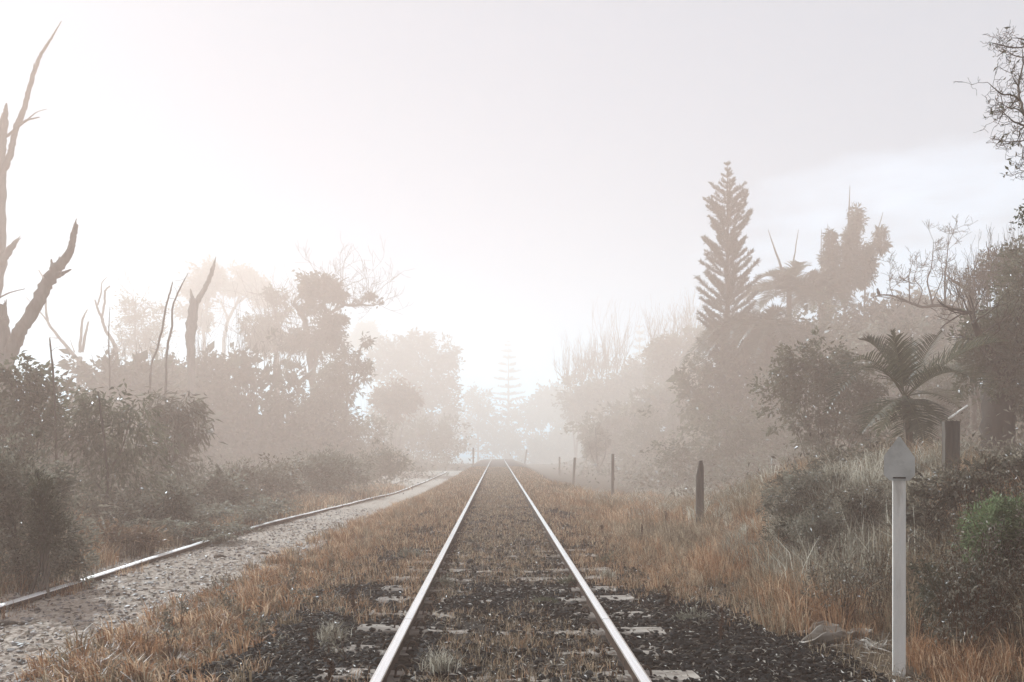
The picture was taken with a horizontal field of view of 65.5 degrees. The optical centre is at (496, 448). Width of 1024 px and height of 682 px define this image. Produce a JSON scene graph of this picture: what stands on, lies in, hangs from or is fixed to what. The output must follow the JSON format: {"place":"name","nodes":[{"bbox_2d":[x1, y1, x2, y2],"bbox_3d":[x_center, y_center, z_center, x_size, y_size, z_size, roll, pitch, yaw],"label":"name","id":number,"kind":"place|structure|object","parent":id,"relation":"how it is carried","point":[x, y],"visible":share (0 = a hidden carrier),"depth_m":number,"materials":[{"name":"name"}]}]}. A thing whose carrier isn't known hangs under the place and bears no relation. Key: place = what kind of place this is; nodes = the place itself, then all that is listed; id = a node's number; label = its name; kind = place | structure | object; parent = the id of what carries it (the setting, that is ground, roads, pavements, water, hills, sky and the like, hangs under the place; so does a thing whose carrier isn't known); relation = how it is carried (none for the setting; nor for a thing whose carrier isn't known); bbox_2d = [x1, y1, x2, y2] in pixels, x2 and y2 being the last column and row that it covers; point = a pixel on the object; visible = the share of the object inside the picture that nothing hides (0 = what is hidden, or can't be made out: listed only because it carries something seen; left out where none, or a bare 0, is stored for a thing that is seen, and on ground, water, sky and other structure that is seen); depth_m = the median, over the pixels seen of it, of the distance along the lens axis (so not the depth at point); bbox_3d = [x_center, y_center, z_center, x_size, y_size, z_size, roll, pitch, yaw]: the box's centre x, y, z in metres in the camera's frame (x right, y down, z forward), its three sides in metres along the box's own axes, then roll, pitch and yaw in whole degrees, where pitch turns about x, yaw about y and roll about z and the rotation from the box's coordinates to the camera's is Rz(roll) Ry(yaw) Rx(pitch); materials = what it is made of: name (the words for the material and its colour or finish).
{"place":"outdoors","nodes":[
{"label":"outdoors","id":0,"kind":"place"},
{"bbox_2d":[0,470,463,681],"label":"gravel path","id":1,"kind":"structure","parent":0,"point":[382,502],"depth_m":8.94,"materials":[{"name":"gravel"}]},
{"bbox_2d":[123,511,244,540],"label":"fern","id":2,"kind":"object","parent":1,"relation":"on","point":[180,524],"visible":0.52,"depth_m":12.48,"materials":[{"name":"plant"}]},
{"bbox_2d":[149,520,263,544],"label":"fern","id":3,"kind":"object","parent":1,"relation":"on","point":[222,534],"visible":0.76,"depth_m":12.51,"materials":[{"name":"plant"}]},
{"bbox_2d":[160,493,287,518],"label":"fern","id":4,"kind":"object","parent":1,"relation":"on","point":[233,499],"visible":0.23,"depth_m":17.45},
{"bbox_2d":[210,494,303,512],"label":"fern","id":5,"kind":"object","parent":1,"relation":"on","point":[271,507],"visible":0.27,"depth_m":18.10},
{"bbox_2d":[0,438,1023,681],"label":"dry grass","id":6,"kind":"structure","parent":0,"point":[916,656],"depth_m":7.96,"materials":[{"name":"plant"}]},
{"bbox_2d":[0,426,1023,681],"bbox_3d":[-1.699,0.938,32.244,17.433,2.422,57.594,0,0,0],"label":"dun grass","id":7,"kind":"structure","parent":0,"point":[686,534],"depth_m":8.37,"materials":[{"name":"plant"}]},
{"bbox_2d":[0,0,1023,457],"label":"sky","id":8,"kind":"structure","parent":0,"point":[532,162],"materials":[{"name":"white"}]},
{"bbox_2d":[16,403,1023,681],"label":"ground","id":9,"kind":"structure","parent":0,"point":[552,473],"depth_m":39.77,"materials":[{"name":"soil"}]},
{"bbox_2d":[0,21,61,295],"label":"dead tree","id":10,"kind":"object","parent":9,"relation":"on","point":[5,251],"visible":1,"depth_m":37.99,"materials":[{"name":"brown wood"}]},
{"bbox_2d":[0,219,77,409],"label":"dead tree","id":11,"kind":"object","parent":9,"relation":"on","point":[12,342],"visible":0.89,"depth_m":28.48,"materials":[{"name":"brown wood"}]},
{"bbox_2d":[0,350,79,487],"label":"bush","id":12,"kind":"object","parent":9,"relation":"on","point":[34,393],"visible":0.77,"depth_m":15.55,"materials":[{"name":"green plant"}]},
{"bbox_2d":[13,469,81,598],"bbox_3d":[-4.499,0.915,7.975,0.615,1.456,0.602,0,0,0],"label":"bush","id":13,"kind":"object","parent":9,"relation":"on","point":[47,542],"visible":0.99,"depth_m":7.96,"materials":[{"name":"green plant"}]},
{"bbox_2d":[0,407,104,588],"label":"bush","id":14,"kind":"object","parent":9,"relation":"on","point":[10,512],"visible":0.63,"depth_m":8.53,"materials":[{"name":"green plant"}]},
{"bbox_2d":[26,270,88,385],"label":"dead tree","id":15,"kind":"object","parent":9,"relation":"on","point":[81,346],"visible":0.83,"depth_m":62.52,"materials":[{"name":"grey wood"}]},
{"bbox_2d":[0,370,164,485],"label":"bush","id":16,"kind":"object","parent":9,"relation":"on","point":[68,383],"visible":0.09,"depth_m":28.17,"materials":[{"name":"green plant"}]},
{"bbox_2d":[94,276,118,366],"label":"dead tree","id":17,"kind":"object","parent":9,"relation":"on","point":[101,315],"visible":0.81,"depth_m":62.64,"materials":[{"name":"grey wood"}]},
{"bbox_2d":[30,339,184,523],"bbox_3d":[-7.494,0.006,15.358,3.056,4.352,1.787,0,0,0],"label":"bush","id":18,"kind":"object","parent":9,"relation":"on","point":[86,413],"visible":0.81,"depth_m":15.21,"materials":[{"name":"green plant"}]},
{"bbox_2d":[81,518,179,556],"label":"shrub","id":19,"kind":"object","parent":9,"relation":"on","point":[141,535],"visible":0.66,"depth_m":10.91,"materials":[{"name":"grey plant"}]},
{"bbox_2d":[89,321,177,444],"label":"twiggy shrub","id":20,"kind":"object","parent":9,"relation":"on","point":[112,359],"visible":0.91,"depth_m":49.05,"materials":[{"name":"grey plant"}]},
{"bbox_2d":[97,262,179,364],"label":"tree","id":21,"kind":"object","parent":9,"relation":"on","point":[145,337],"visible":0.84,"depth_m":84.28,"materials":[{"name":"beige plant"}]},
{"bbox_2d":[87,473,201,530],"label":"shrub","id":22,"kind":"object","parent":9,"relation":"on","point":[171,498],"visible":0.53,"depth_m":13.35,"materials":[{"name":"green plant"}]},
{"bbox_2d":[87,485,207,532],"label":"shrub","id":23,"kind":"object","parent":9,"relation":"on","point":[99,509],"visible":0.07,"depth_m":13.82,"materials":[{"name":"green plant"}]},
{"bbox_2d":[48,345,249,465],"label":"creeper mound","id":24,"kind":"object","parent":9,"relation":"on","point":[84,373],"visible":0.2,"depth_m":51.97,"materials":[{"name":"green plant"}]},
{"bbox_2d":[164,273,187,445],"bbox_3d":[-13.857,-3.059,34.199,1.108,8.982,0.642,0,0,36],"label":"bare pole","id":25,"kind":"object","parent":9,"relation":"on","point":[166,352],"visible":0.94,"depth_m":34.18,"materials":[{"name":"brown wood"}]},
{"bbox_2d":[131,386,227,494],"bbox_3d":[-8.588,0.096,21.201,2.784,3.545,1.983,0,0,0],"label":"arching shrub","id":26,"kind":"object","parent":9,"relation":"on","point":[182,421],"visible":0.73,"depth_m":21.12,"materials":[{"name":"green plant"}]},
{"bbox_2d":[166,253,234,361],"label":"tree","id":27,"kind":"object","parent":9,"relation":"on","point":[198,279],"visible":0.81,"depth_m":106.49,"materials":[{"name":"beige plant"}]},
{"bbox_2d":[185,257,215,449],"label":"dead snag","id":28,"kind":"object","parent":9,"relation":"on","point":[191,324],"visible":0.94,"depth_m":52.57,"materials":[{"name":"brown wood"}]},
{"bbox_2d":[96,326,317,465],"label":"creeper mound","id":29,"kind":"object","parent":9,"relation":"on","point":[222,381],"visible":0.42,"depth_m":59.10,"materials":[{"name":"green plant"}]},
{"bbox_2d":[155,457,262,507],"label":"shrub","id":30,"kind":"object","parent":9,"relation":"on","point":[211,486],"visible":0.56,"depth_m":17.79,"materials":[{"name":"green plant"}]},
{"bbox_2d":[208,443,236,468],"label":"shrub","id":31,"kind":"object","parent":9,"relation":"on","point":[224,453],"visible":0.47,"depth_m":48.80,"materials":[{"name":"grey plant"}]},
{"bbox_2d":[0,471,447,611],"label":"siding track","id":32,"kind":"structure","parent":9,"relation":"on","point":[96,577],"depth_m":10.77,"materials":[{"name":"metal"}]},
{"bbox_2d":[192,500,290,525],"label":"fern","id":33,"kind":"object","parent":9,"relation":"on","point":[252,514],"visible":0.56,"depth_m":15.35,"materials":[{"name":"plant"}]},
{"bbox_2d":[184,283,302,455],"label":"twiggy shrub","id":34,"kind":"object","parent":9,"relation":"on","point":[228,336],"visible":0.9,"depth_m":58.27,"materials":[{"name":"grey plant"}]},
{"bbox_2d":[203,259,289,358],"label":"tree","id":35,"kind":"object","parent":9,"relation":"on","point":[247,275],"visible":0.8,"depth_m":115.37,"materials":[{"name":"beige plant"}]},
{"bbox_2d":[157,553,350,662],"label":"dead weeds","id":36,"kind":"object","parent":9,"relation":"on","point":[245,622],"visible":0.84,"depth_m":6.20,"materials":[{"name":"brown plant"}]},
{"bbox_2d":[204,263,305,392],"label":"tree","id":37,"kind":"object","parent":9,"relation":"on","point":[272,295],"visible":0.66,"depth_m":79.07,"materials":[{"name":"grey plant"}]},
{"bbox_2d":[208,452,307,502],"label":"shrub","id":38,"kind":"object","parent":9,"relation":"on","point":[268,480],"visible":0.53,"depth_m":22.98,"materials":[{"name":"green plant"}]},
{"bbox_2d":[256,358,359,461],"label":"bush","id":39,"kind":"object","parent":9,"relation":"on","point":[294,381],"visible":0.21,"depth_m":61.88,"materials":[{"name":"grey plant"}]},
{"bbox_2d":[266,447,350,496],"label":"shrub","id":40,"kind":"object","parent":9,"relation":"on","point":[312,474],"visible":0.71,"depth_m":28.14,"materials":[{"name":"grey plant"}]},
{"bbox_2d":[243,236,414,411],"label":"tree","id":41,"kind":"object","parent":9,"relation":"on","point":[323,289],"visible":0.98,"depth_m":68.72,"materials":[{"name":"green plant"}]},
{"bbox_2d":[290,331,377,456],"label":"tree","id":42,"kind":"object","parent":9,"relation":"on","point":[335,375],"visible":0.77,"depth_m":63.40,"materials":[{"name":"green plant"}]},
{"bbox_2d":[297,442,378,492],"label":"shrub","id":43,"kind":"object","parent":9,"relation":"on","point":[350,470],"visible":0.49,"depth_m":30.03,"materials":[{"name":"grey plant"}]},
{"bbox_2d":[342,317,384,437],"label":"tree","id":44,"kind":"object","parent":9,"relation":"on","point":[370,327],"visible":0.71,"depth_m":166.04,"materials":[{"name":"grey plant"}]},
{"bbox_2d":[341,413,405,466],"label":"bush","id":45,"kind":"object","parent":9,"relation":"on","point":[379,433],"visible":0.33,"depth_m":71.40,"materials":[{"name":"grey plant"}]},
{"bbox_2d":[352,437,415,484],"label":"shrub","id":46,"kind":"object","parent":9,"relation":"on","point":[386,462],"visible":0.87,"depth_m":43.28,"materials":[{"name":"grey plant"}]},
{"bbox_2d":[364,374,425,449],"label":"tree","id":47,"kind":"object","parent":9,"relation":"on","point":[405,400],"visible":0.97,"depth_m":91.33,"materials":[{"name":"grey plant"}]},
{"bbox_2d":[360,327,465,458],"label":"tree","id":48,"kind":"object","parent":9,"relation":"on","point":[389,354],"visible":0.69,"depth_m":130.02,"materials":[{"name":"green plant"}]},
{"bbox_2d":[373,413,476,463],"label":"bush","id":49,"kind":"object","parent":9,"relation":"on","point":[426,432],"visible":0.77,"depth_m":100.36,"materials":[{"name":"grey plant"}]},
{"bbox_2d":[0,504,918,681],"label":"leaf litter","id":50,"kind":"object","parent":9,"relation":"on","point":[348,676],"visible":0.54,"depth_m":6.41,"materials":[{"name":"plant"}]},
{"bbox_2d":[461,381,504,461],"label":"tree","id":51,"kind":"object","parent":9,"relation":"on","point":[475,400],"visible":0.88,"depth_m":167.53,"materials":[{"name":"grey plant"}]},
{"bbox_2d":[439,396,549,463],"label":"hedge","id":52,"kind":"object","parent":9,"relation":"on","point":[504,441],"visible":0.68,"depth_m":166.58,"materials":[{"name":"green plant"}]},
{"bbox_2d":[491,338,525,449],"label":"norfolk pine","id":53,"kind":"object","parent":9,"relation":"on","point":[508,357],"visible":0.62,"depth_m":189.48,"materials":[{"name":"grey plant"}]},
{"bbox_2d":[0,385,1023,558],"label":"undergrowth","id":54,"kind":"object","parent":9,"relation":"on","point":[643,469],"visible":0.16,"depth_m":33.21,"materials":[{"name":"green plant"}]},
{"bbox_2d":[516,378,579,434],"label":"tree","id":55,"kind":"object","parent":9,"relation":"on","point":[541,396],"visible":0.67,"depth_m":166.58,"materials":[{"name":"grey plant"}]},
{"bbox_2d":[511,418,585,463],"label":"bush","id":56,"kind":"object","parent":9,"relation":"on","point":[556,443],"visible":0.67,"depth_m":147.69,"materials":[{"name":"grey plant"}]},
{"bbox_2d":[552,332,603,457],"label":"bare tree","id":57,"kind":"object","parent":9,"relation":"on","point":[578,371],"visible":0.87,"depth_m":118.04,"materials":[{"name":"grey plant"}]},
{"bbox_2d":[578,419,615,473],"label":"sapling","id":58,"kind":"object","parent":9,"relation":"on","point":[589,445],"visible":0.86,"depth_m":64.99,"materials":[{"name":"grey plant"}]},
{"bbox_2d":[550,354,656,434],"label":"tree","id":59,"kind":"object","parent":9,"relation":"on","point":[586,395],"visible":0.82,"depth_m":111.92,"materials":[{"name":"grey plant"}]},
{"bbox_2d":[576,296,643,413],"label":"bare tree","id":60,"kind":"object","parent":9,"relation":"on","point":[606,360],"visible":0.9,"depth_m":118.18,"materials":[{"name":"grey plant"}]},
{"bbox_2d":[560,379,677,462],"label":"bush","id":61,"kind":"object","parent":9,"relation":"on","point":[658,396],"visible":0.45,"depth_m":83.62,"materials":[{"name":"grey plant"}]},
{"bbox_2d":[612,398,700,465],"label":"bush","id":62,"kind":"object","parent":9,"relation":"on","point":[649,435],"visible":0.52,"depth_m":68.89,"materials":[{"name":"grey plant"}]},
{"bbox_2d":[640,289,703,349],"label":"bare tree","id":63,"kind":"object","parent":9,"relation":"on","point":[691,324],"visible":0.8,"depth_m":106.89,"materials":[{"name":"grey plant"}]},
{"bbox_2d":[638,324,713,390],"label":"tree","id":64,"kind":"object","parent":9,"relation":"on","point":[664,359],"visible":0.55,"depth_m":94.25,"materials":[{"name":"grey plant"}]},
{"bbox_2d":[660,386,702,439],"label":"bush","id":65,"kind":"object","parent":9,"relation":"on","point":[677,422],"visible":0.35,"depth_m":76.66,"materials":[{"name":"grey plant"}]},
{"bbox_2d":[696,460,703,523],"bbox_3d":[3.615,0.878,14.200,0.141,1.338,0.135,0,0,0],"label":"timber post","id":66,"kind":"object","parent":9,"relation":"on","point":[700,489],"visible":0.75,"depth_m":14.14,"materials":[{"name":"wood"}]},
{"bbox_2d":[693,161,763,444],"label":"norfolk pine","id":67,"kind":"object","parent":9,"relation":"on","point":[726,239],"visible":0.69,"depth_m":51.46,"materials":[{"name":"green plant"}]},
{"bbox_2d":[677,312,780,416],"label":"palm","id":68,"kind":"object","parent":9,"relation":"on","point":[706,333],"visible":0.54,"depth_m":50.62,"materials":[{"name":"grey plant"}]},
{"bbox_2d":[639,398,845,484],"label":"bush","id":69,"kind":"object","parent":9,"relation":"on","point":[742,426],"visible":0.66,"depth_m":41.40,"materials":[{"name":"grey plant"}]},
{"bbox_2d":[679,435,835,486],"bbox_3d":[12.390,0.640,37.945,7.660,2.677,3.201,0,0,0],"label":"bush","id":70,"kind":"object","parent":9,"relation":"on","point":[743,465],"visible":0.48,"depth_m":37.77,"materials":[{"name":"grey plant"}]},
{"bbox_2d":[634,287,887,457],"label":"bush","id":71,"kind":"object","parent":9,"relation":"on","point":[706,397],"visible":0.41,"depth_m":50.20,"materials":[{"name":"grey plant"}]},
{"bbox_2d":[722,302,816,426],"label":"palm","id":72,"kind":"object","parent":9,"relation":"on","point":[767,324],"visible":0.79,"depth_m":48.99,"materials":[{"name":"green plant"}]},
{"bbox_2d":[733,229,841,322],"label":"palm","id":73,"kind":"object","parent":9,"relation":"on","point":[785,280],"visible":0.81,"depth_m":56.16,"materials":[{"name":"green plant"}]},
{"bbox_2d":[748,505,854,556],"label":"bush","id":74,"kind":"object","parent":9,"relation":"on","point":[777,529],"visible":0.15,"depth_m":9.16,"materials":[{"name":"green plant"}]},
{"bbox_2d":[755,463,865,523],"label":"bush","id":75,"kind":"object","parent":9,"relation":"on","point":[795,485],"visible":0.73,"depth_m":9.64,"materials":[{"name":"green plant"}]},
{"bbox_2d":[781,491,859,582],"bbox_3d":[3.361,0.981,8.320,0.795,1.105,0.525,0,0,0],"label":"weed","id":76,"kind":"object","parent":9,"relation":"on","point":[821,529],"visible":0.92,"depth_m":8.28,"materials":[{"name":"green plant"}]},
{"bbox_2d":[783,269,859,412],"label":"palm","id":77,"kind":"object","parent":9,"relation":"on","point":[834,293],"visible":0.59,"depth_m":56.06,"materials":[{"name":"grey plant"}]},
{"bbox_2d":[745,325,903,458],"bbox_3d":[8.615,-0.767,21.278,4.268,5.005,2.080,0,0,0],"label":"bush","id":78,"kind":"object","parent":9,"relation":"on","point":[795,391],"visible":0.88,"depth_m":21.06,"materials":[{"name":"green plant"}]},
{"bbox_2d":[799,625,858,644],"bbox_3d":[2.526,1.423,6.050,0.523,0.139,0.151,0,0,-16],"label":"palm sheath","id":79,"kind":"object","parent":9,"relation":"on","point":[828,634],"visible":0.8,"depth_m":6.02,"materials":[{"name":"plant"}]},
{"bbox_2d":[816,224,845,310],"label":"tree","id":80,"kind":"object","parent":9,"relation":"on","point":[830,258],"visible":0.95,"depth_m":56.11,"materials":[{"name":"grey plant"}]},
{"bbox_2d":[794,535,907,628],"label":"dead weeds","id":81,"kind":"object","parent":9,"relation":"on","point":[870,577],"visible":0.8,"depth_m":6.82,"materials":[{"name":"brown plant"}]},
{"bbox_2d":[836,189,869,313],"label":"tree","id":82,"kind":"object","parent":9,"relation":"on","point":[851,242],"visible":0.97,"depth_m":56.09,"materials":[{"name":"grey plant"}]},
{"bbox_2d":[825,475,891,544],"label":"bush","id":83,"kind":"object","parent":9,"relation":"on","point":[856,504],"visible":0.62,"depth_m":8.55,"materials":[{"name":"green plant"}]},
{"bbox_2d":[758,302,990,409],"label":"creeper mound","id":84,"kind":"object","parent":9,"relation":"on","point":[852,336],"visible":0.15,"depth_m":42.01,"materials":[{"name":"green plant"}]},
{"bbox_2d":[856,213,892,315],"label":"tree","id":85,"kind":"object","parent":9,"relation":"on","point":[872,252],"visible":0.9,"depth_m":56.14,"materials":[{"name":"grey plant"}]},
{"bbox_2d":[799,281,983,394],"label":"creeper mound","id":86,"kind":"object","parent":9,"relation":"on","point":[856,319],"visible":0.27,"depth_m":53.86,"materials":[{"name":"grey plant"}]},
{"bbox_2d":[801,438,988,474],"bbox_3d":[5.426,0.159,10.815,2.615,0.639,0.935,0,0,0],"label":"bush","id":87,"kind":"object","parent":9,"relation":"on","point":[838,453],"visible":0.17,"depth_m":10.76,"materials":[{"name":"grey plant"}]},
{"bbox_2d":[884,437,914,676],"bbox_3d":[2.655,0.859,5.259,0.183,1.871,0.089,0,0,25],"label":"marker post","id":88,"kind":"object","parent":9,"relation":"on","point":[899,464],"visible":1,"depth_m":5.23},
{"bbox_2d":[823,329,1008,451],"bbox_3d":[6.247,-0.745,11.779,3.649,2.234,1.959,0,0,-41],"label":"palm","id":89,"kind":"object","parent":9,"relation":"on","point":[904,373],"visible":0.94,"depth_m":11.80,"materials":[{"name":"green plant"}]},
{"bbox_2d":[869,216,977,429],"bbox_3d":[14.367,-4.190,26.855,3.595,7.381,1.905,0,0,0],"label":"bare tree","id":90,"kind":"object","parent":9,"relation":"on","point":[973,408],"visible":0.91,"depth_m":26.80,"materials":[{"name":"brown plant"}]},
{"bbox_2d":[881,337,981,444],"bbox_3d":[16.103,-1.949,28.716,5.110,4.407,2.927,0,0,0],"label":"bush","id":91,"kind":"object","parent":9,"relation":"on","point":[944,387],"visible":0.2,"depth_m":28.40,"materials":[{"name":"green plant"}]},
{"bbox_2d":[942,421,959,489],"bbox_3d":[4.899,0.205,8.600,0.170,1.001,0.159,0,0,0],"label":"stump post","id":92,"kind":"object","parent":9,"relation":"on","point":[951,438],"visible":0.48,"depth_m":8.54,"materials":[{"name":"wood"}]},
{"bbox_2d":[883,442,1023,578],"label":"bush","id":93,"kind":"object","parent":9,"relation":"on","point":[952,496],"visible":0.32,"depth_m":7.34,"materials":[{"name":"green plant"}]},
{"bbox_2d":[906,537,1023,648],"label":"bush","id":94,"kind":"object","parent":9,"relation":"on","point":[926,592],"visible":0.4,"depth_m":5.87,"materials":[{"name":"green plant"}]},
{"bbox_2d":[906,446,1023,669],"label":"dead weeds","id":95,"kind":"object","parent":9,"relation":"on","point":[959,569],"visible":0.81,"depth_m":5.66,"materials":[{"name":"plant"}]},
{"bbox_2d":[935,228,1023,454],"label":"tree","id":96,"kind":"object","parent":9,"relation":"on","point":[1004,361],"visible":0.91,"depth_m":15.62,"materials":[{"name":"green plant"}]},
{"bbox_2d":[936,217,1023,418],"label":"twiggy shrub","id":97,"kind":"object","parent":9,"relation":"on","point":[983,273],"visible":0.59,"depth_m":22.97,"materials":[{"name":"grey plant"}]},
{"bbox_2d":[947,488,1023,576],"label":"bush","id":98,"kind":"object","parent":9,"relation":"on","point":[994,511],"visible":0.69,"depth_m":5.96,"materials":[{"name":"green plant"}]},
{"bbox_2d":[954,25,1023,232],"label":"overhanging tree","id":99,"kind":"object","parent":9,"relation":"on","point":[1017,97],"visible":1,"depth_m":6.58,"materials":[{"name":"green plant"}]},
{"bbox_2d":[157,459,890,681],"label":"track bed","id":100,"kind":"object","parent":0,"point":[403,659],"visible":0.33,"depth_m":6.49,"materials":[{"name":"gravel"}]},
{"bbox_2d":[314,616,352,641],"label":"grass tussock","id":101,"kind":"object","parent":100,"relation":"on","point":[327,631],"depth_m":5.83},
{"bbox_2d":[416,642,466,674],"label":"grass tussock","id":102,"kind":"object","parent":100,"relation":"on","point":[436,664],"depth_m":4.98,"materials":[{"name":"plant"}]},
{"bbox_2d":[313,458,700,681],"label":"railway track","id":103,"kind":"structure","parent":100,"relation":"on","point":[634,671],"depth_m":6.17,"materials":[{"name":"metal"}]},
{"bbox_2d":[572,432,1023,599],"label":"pale grass","id":104,"kind":"structure","parent":0,"point":[876,467],"depth_m":9.27,"materials":[{"name":"plant"}]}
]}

